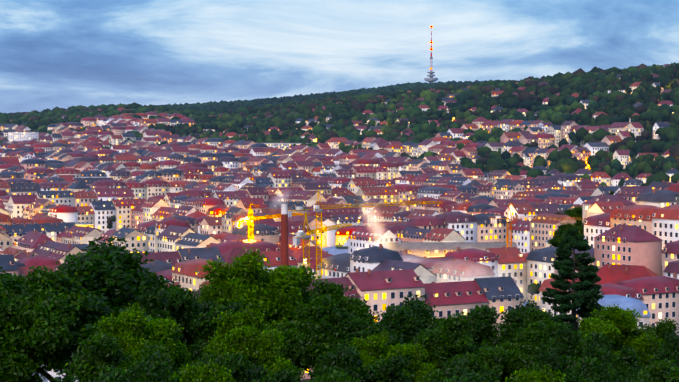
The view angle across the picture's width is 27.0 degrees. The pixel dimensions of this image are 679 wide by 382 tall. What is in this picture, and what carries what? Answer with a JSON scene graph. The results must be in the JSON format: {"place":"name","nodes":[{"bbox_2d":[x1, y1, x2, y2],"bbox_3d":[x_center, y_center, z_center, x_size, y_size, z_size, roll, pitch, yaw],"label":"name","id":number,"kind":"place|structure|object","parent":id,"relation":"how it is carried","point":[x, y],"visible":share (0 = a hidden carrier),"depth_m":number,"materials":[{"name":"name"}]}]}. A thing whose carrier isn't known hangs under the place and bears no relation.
{"place":"outdoors","nodes":[
{"label":"outdoors","id":0,"kind":"place"},
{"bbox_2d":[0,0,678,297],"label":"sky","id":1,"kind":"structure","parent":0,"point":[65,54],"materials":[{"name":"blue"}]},
{"bbox_2d":[202,88,678,381],"bbox_3d":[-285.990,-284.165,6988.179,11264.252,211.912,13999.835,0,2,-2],"label":"ground","id":2,"kind":"structure","parent":0,"point":[656,169],"depth_m":1567.95,"materials":[{"name":"green plant"}]},
{"bbox_2d":[0,265,97,381],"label":"tree","id":3,"kind":"object","parent":2,"relation":"on","point":[43,313],"visible":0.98,"depth_m":133.13,"materials":[{"name":"green plant"}]},
{"bbox_2d":[0,237,168,381],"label":"tree","id":4,"kind":"object","parent":2,"relation":"on","point":[109,276],"visible":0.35,"depth_m":144.55,"materials":[{"name":"green plant"}]},
{"bbox_2d":[43,273,182,375],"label":"tree","id":5,"kind":"object","parent":2,"relation":"on","point":[62,368],"depth_m":159.47,"materials":[{"name":"green plant"}]},
{"bbox_2d":[52,351,180,381],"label":"tree","id":6,"kind":"object","parent":2,"relation":"on","point":[155,371],"visible":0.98,"depth_m":83.60,"materials":[{"name":"green plant"}]},
{"bbox_2d":[63,332,184,381],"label":"tree","id":7,"kind":"object","parent":2,"relation":"on","point":[91,366],"visible":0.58,"depth_m":101.45,"materials":[{"name":"green plant"}]},
{"bbox_2d":[82,303,196,372],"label":"tree","id":8,"kind":"object","parent":2,"relation":"on","point":[132,330],"visible":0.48,"depth_m":120.28,"materials":[{"name":"green plant"}]},
{"bbox_2d":[130,284,248,361],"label":"tree","id":9,"kind":"object","parent":2,"relation":"on","point":[188,313],"visible":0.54,"depth_m":147.20,"materials":[{"name":"green plant"}]},
{"bbox_2d":[170,359,235,381],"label":"tree","id":10,"kind":"object","parent":2,"relation":"on","point":[211,372],"visible":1,"depth_m":80.08,"materials":[{"name":"green plant"}]},
{"bbox_2d":[192,351,300,381],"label":"tree","id":11,"kind":"object","parent":2,"relation":"on","point":[243,372],"visible":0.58,"depth_m":93.85,"materials":[{"name":"green plant"}]},
{"bbox_2d":[201,306,304,381],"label":"tree","id":12,"kind":"object","parent":2,"relation":"on","point":[244,333],"visible":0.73,"depth_m":118.46,"materials":[{"name":"green plant"}]},
{"bbox_2d":[193,247,320,369],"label":"tree","id":13,"kind":"object","parent":2,"relation":"on","point":[276,294],"visible":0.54,"depth_m":198.27,"materials":[{"name":"green plant"}]},
{"bbox_2d":[234,204,304,239],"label":"crane","id":14,"kind":"object","parent":2,"relation":"on","point":[238,223],"visible":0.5,"depth_m":648.77,"materials":[{"name":"metal"}]},
{"bbox_2d":[281,203,287,268],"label":"brick chimney","id":15,"kind":"object","parent":2,"relation":"on","point":[284,233],"visible":0.4,"depth_m":498.96,"materials":[{"name":"red brick"}]},
{"bbox_2d":[260,279,379,372],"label":"tree","id":16,"kind":"object","parent":2,"relation":"on","point":[308,337],"visible":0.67,"depth_m":182.15,"materials":[{"name":"green plant"}]},
{"bbox_2d":[292,213,352,271],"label":"crane","id":17,"kind":"object","parent":2,"relation":"on","point":[299,234],"visible":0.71,"depth_m":471.27,"materials":[{"name":"metal"}]},
{"bbox_2d":[107,146,540,295],"bbox_3d":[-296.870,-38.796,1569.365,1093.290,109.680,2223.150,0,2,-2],"label":"city trees","id":18,"kind":"object","parent":2,"relation":"on","point":[534,287],"visible":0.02,"depth_m":621.42,"materials":[{"name":"green plant"}]},
{"bbox_2d":[308,369,364,381],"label":"tree","id":19,"kind":"object","parent":2,"relation":"on","point":[339,377],"visible":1,"depth_m":77.99,"materials":[{"name":"green plant"}]},
{"bbox_2d":[0,112,678,381],"bbox_3d":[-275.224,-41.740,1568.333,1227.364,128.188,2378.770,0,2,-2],"label":"city buildings","id":20,"kind":"structure","parent":2,"relation":"on","point":[65,190],"depth_m":954.40,"materials":[{"name":"tile"}]},
{"bbox_2d":[0,62,678,185],"bbox_3d":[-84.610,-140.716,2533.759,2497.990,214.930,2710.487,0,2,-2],"label":"hill forest","id":21,"kind":"object","parent":2,"relation":"on","point":[595,84],"visible":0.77,"depth_m":1961.25,"materials":[{"name":"green plant"}]},
{"bbox_2d":[10,64,678,185],"bbox_3d":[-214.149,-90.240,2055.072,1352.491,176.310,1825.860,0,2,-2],"label":"hill villas","id":22,"kind":"object","parent":2,"relation":"on","point":[623,157],"visible":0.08,"depth_m":1793.72,"materials":[{"name":"paint"}]},
{"bbox_2d":[305,344,413,381],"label":"tree","id":23,"kind":"object","parent":2,"relation":"on","point":[348,360],"visible":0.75,"depth_m":109.43,"materials":[{"name":"green plant"}]},
{"bbox_2d":[288,190,440,278],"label":"crane","id":24,"kind":"object","parent":2,"relation":"on","point":[316,208],"visible":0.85,"depth_m":556.43,"materials":[{"name":"metal"}]},
{"bbox_2d":[329,293,441,370],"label":"tree","id":25,"kind":"object","parent":2,"relation":"on","point":[405,322],"visible":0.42,"depth_m":179.78,"materials":[{"name":"green plant"}]},
{"bbox_2d":[348,329,435,381],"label":"tree","id":26,"kind":"object","parent":2,"relation":"on","point":[372,349],"visible":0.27,"depth_m":129.74,"materials":[{"name":"green plant"}]},
{"bbox_2d":[424,25,437,82],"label":"telecom tower","id":27,"kind":"structure","parent":2,"relation":"on","point":[431,75],"depth_m":3778.97,"materials":[{"name":"metal"}]},
{"bbox_2d":[408,313,508,381],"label":"tree","id":28,"kind":"object","parent":2,"relation":"on","point":[447,339],"visible":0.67,"depth_m":167.33,"materials":[{"name":"green plant"}]},
{"bbox_2d":[419,352,502,381],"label":"tree","id":29,"kind":"object","parent":2,"relation":"on","point":[438,375],"visible":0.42,"depth_m":103.55,"materials":[{"name":"green plant"}]},
{"bbox_2d":[442,357,488,381],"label":"tree","id":30,"kind":"object","parent":2,"relation":"on","point":[455,375],"visible":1,"depth_m":82.67,"materials":[{"name":"green plant"}]},
{"bbox_2d":[436,300,550,352],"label":"tree","id":31,"kind":"object","parent":2,"relation":"on","point":[485,332],"visible":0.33,"depth_m":196.20,"materials":[{"name":"green plant"}]},
{"bbox_2d":[485,307,585,381],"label":"tree","id":32,"kind":"object","parent":2,"relation":"on","point":[535,336],"visible":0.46,"depth_m":172.40,"materials":[{"name":"green plant"}]},
{"bbox_2d":[505,365,565,381],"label":"tree","id":33,"kind":"object","parent":2,"relation":"on","point":[543,376],"visible":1,"depth_m":81.26,"materials":[{"name":"green plant"}]},
{"bbox_2d":[489,203,585,246],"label":"crane","id":34,"kind":"object","parent":2,"relation":"on","point":[494,220],"visible":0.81,"depth_m":695.90,"materials":[{"name":"metal"}]},
{"bbox_2d":[547,226,574,246],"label":"tree","id":35,"kind":"object","parent":2,"relation":"on","point":[554,242],"visible":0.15,"depth_m":752.57,"materials":[{"name":"green plant"}]},
{"bbox_2d":[555,223,567,231],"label":"tree","id":36,"kind":"object","parent":2,"relation":"on","point":[561,227],"visible":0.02,"depth_m":769.87,"materials":[{"name":"green plant"}]},
{"bbox_2d":[558,226,583,244],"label":"tree","id":37,"kind":"object","parent":2,"relation":"on","point":[581,231],"visible":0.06,"depth_m":727.60,"materials":[{"name":"green plant"}]},
{"bbox_2d":[541,227,603,330],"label":"conifer tree","id":38,"kind":"object","parent":2,"relation":"on","point":[583,296],"visible":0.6,"depth_m":232.29,"materials":[{"name":"green plant"}]},
{"bbox_2d":[562,221,584,234],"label":"tree","id":39,"kind":"object","parent":2,"relation":"on","point":[569,225],"depth_m":754.06,"materials":[{"name":"green plant"}]},
{"bbox_2d":[569,205,579,216],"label":"tree","id":40,"kind":"object","parent":2,"relation":"on","point":[573,210],"visible":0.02,"depth_m":829.49,"materials":[{"name":"green plant"}]},
{"bbox_2d":[570,207,581,218],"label":"tree","id":41,"kind":"object","parent":2,"relation":"on","point":[579,214],"visible":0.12,"depth_m":824.97,"materials":[{"name":"green plant"}]},
{"bbox_2d":[574,217,581,226],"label":"tree","id":42,"kind":"object","parent":2,"relation":"on","point":[576,223],"visible":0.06,"depth_m":806.17,"materials":[{"name":"green plant"}]},
{"bbox_2d":[526,346,635,381],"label":"tree","id":43,"kind":"object","parent":2,"relation":"on","point":[585,370],"visible":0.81,"depth_m":100.78,"materials":[{"name":"green plant"}]},
{"bbox_2d":[545,323,648,381],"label":"tree","id":44,"kind":"object","parent":2,"relation":"on","point":[626,362],"visible":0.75,"depth_m":134.43,"materials":[{"name":"green plant"}]},
{"bbox_2d":[572,304,662,372],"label":"tree","id":45,"kind":"object","parent":2,"relation":"on","point":[618,326],"visible":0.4,"depth_m":179.77,"materials":[{"name":"green plant"}]},
{"bbox_2d":[632,358,676,381],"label":"tree","id":46,"kind":"object","parent":2,"relation":"on","point":[657,371],"visible":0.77,"depth_m":97.97,"materials":[{"name":"green plant"}]},
{"bbox_2d":[636,318,678,371],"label":"tree","id":47,"kind":"object","parent":2,"relation":"on","point":[658,332],"visible":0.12,"depth_m":209.15,"materials":[{"name":"green plant"}]},
{"bbox_2d":[647,330,678,367],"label":"tree","id":48,"kind":"object","parent":2,"relation":"on","point":[669,349],"visible":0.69,"depth_m":150.42,"materials":[{"name":"green plant"}]},
{"bbox_2d":[662,366,678,381],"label":"tree","id":49,"kind":"object","parent":2,"relation":"on","point":[673,376],"visible":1,"depth_m":80.89,"materials":[{"name":"green plant"}]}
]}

